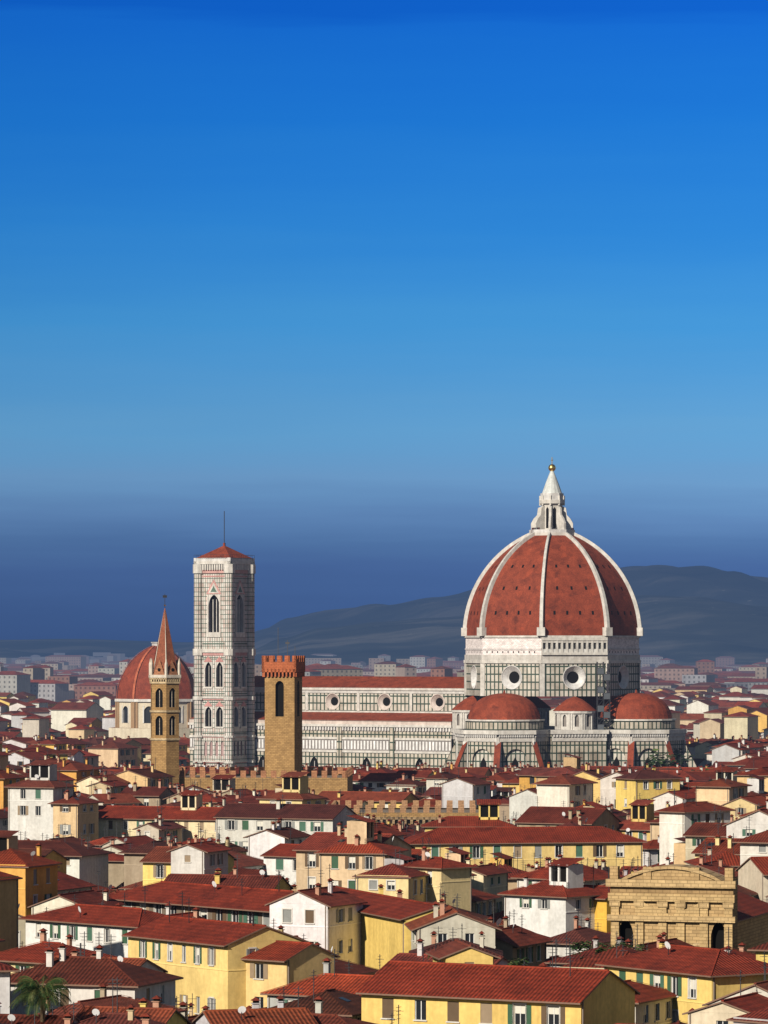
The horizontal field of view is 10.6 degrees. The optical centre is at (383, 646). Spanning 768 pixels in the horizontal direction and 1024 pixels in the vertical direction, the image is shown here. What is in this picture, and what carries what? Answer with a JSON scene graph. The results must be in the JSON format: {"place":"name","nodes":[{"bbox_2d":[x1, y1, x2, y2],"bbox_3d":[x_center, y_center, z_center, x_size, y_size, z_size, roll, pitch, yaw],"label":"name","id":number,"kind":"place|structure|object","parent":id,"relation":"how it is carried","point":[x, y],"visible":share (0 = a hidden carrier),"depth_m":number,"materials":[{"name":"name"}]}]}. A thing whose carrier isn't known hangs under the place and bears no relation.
{"place":"outdoors","nodes":[
{"label":"outdoors","id":0,"kind":"place"},
{"bbox_2d":[109,642,193,738],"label":"domed chapel","id":1,"kind":"structure","parent":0,"point":[133,708],"depth_m":1689.25,"materials":[{"name":"paint"}]},
{"bbox_2d":[179,640,478,825],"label":"crenellated palace","id":2,"kind":"structure","parent":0,"point":[283,718],"depth_m":999.64,"materials":[{"name":"brown stone"}]},
{"bbox_2d":[0,565,767,657],"bbox_3d":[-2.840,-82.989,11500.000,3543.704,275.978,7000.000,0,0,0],"label":"hills","id":3,"kind":"structure","parent":0,"point":[710,582],"depth_m":10045.29,"materials":[{"name":"plant"}]},
{"bbox_2d":[0,0,767,641],"label":"sky","id":4,"kind":"structure","parent":0,"point":[344,281],"materials":[{"name":"blue"}]},
{"bbox_2d":[255,595,767,666],"bbox_3d":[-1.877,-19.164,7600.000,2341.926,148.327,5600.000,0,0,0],"label":"hills","id":5,"kind":"structure","parent":0,"point":[686,631],"depth_m":6124.22,"materials":[{"name":"plant"}]},
{"bbox_2d":[606,864,767,954],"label":"baroque church front","id":6,"kind":"structure","parent":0,"point":[696,906],"depth_m":497.32,"materials":[{"name":"beige stone"}]},
{"label":"ground","id":7,"kind":"structure","parent":0,"visible":0},
{"bbox_2d":[9,975,72,1021],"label":"palm tree","id":8,"kind":"object","parent":7,"relation":"on","point":[46,991],"visible":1,"depth_m":385.30,"materials":[{"name":"plant"}]},
{"bbox_2d":[149,595,180,784],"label":"church steeple","id":9,"kind":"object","parent":7,"relation":"on","point":[164,672],"depth_m":982.58,"materials":[{"name":"brown stone"}]},
{"bbox_2d":[193,511,255,767],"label":"bell tower","id":10,"kind":"structure","parent":7,"relation":"on","point":[224,654],"depth_m":1377.64,"materials":[{"name":"stone"}]},
{"bbox_2d":[0,685,767,740],"bbox_3d":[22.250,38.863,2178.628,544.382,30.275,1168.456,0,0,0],"label":"distant buildings","id":11,"kind":"structure","parent":7,"relation":"on","point":[701,713],"depth_m":1788.31,"materials":[{"name":"paint"}]},
{"bbox_2d":[0,790,767,1023],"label":"buildings","id":12,"kind":"structure","parent":7,"relation":"on","point":[233,949],"depth_m":468.16,"materials":[{"name":"paint"}]},
{"bbox_2d":[0,799,767,1023],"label":"city houses","id":13,"kind":"structure","parent":7,"relation":"on","point":[317,908],"depth_m":507.20,"materials":[{"name":"paint"}]},
{"bbox_2d":[0,754,767,892],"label":"city houses","id":14,"kind":"structure","parent":7,"relation":"on","point":[52,805],"depth_m":834.54,"materials":[{"name":"paint"}]},
{"bbox_2d":[0,733,767,799],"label":"city buildings","id":15,"kind":"structure","parent":7,"relation":"on","point":[114,754],"depth_m":1153.75,"materials":[{"name":"paint"}]},
{"bbox_2d":[0,651,767,701],"bbox_3d":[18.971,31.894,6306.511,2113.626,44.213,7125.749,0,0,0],"label":"suburbs","id":16,"kind":"object","parent":7,"relation":"on","point":[58,677],"visible":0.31,"depth_m":3226.28,"materials":[{"name":"paint"}]},
{"bbox_2d":[188,460,697,768],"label":"cathedral","id":17,"kind":"structure","parent":7,"relation":"on","point":[552,608],"depth_m":1331.46,"materials":[{"name":"stone"}]},
{"bbox_2d":[375,748,712,965],"bbox_3d":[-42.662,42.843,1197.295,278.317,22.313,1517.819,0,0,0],"label":"garden trees","id":18,"kind":"object","parent":7,"relation":"on","point":[578,945],"visible":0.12,"depth_m":470.45,"materials":[{"name":"plant"}]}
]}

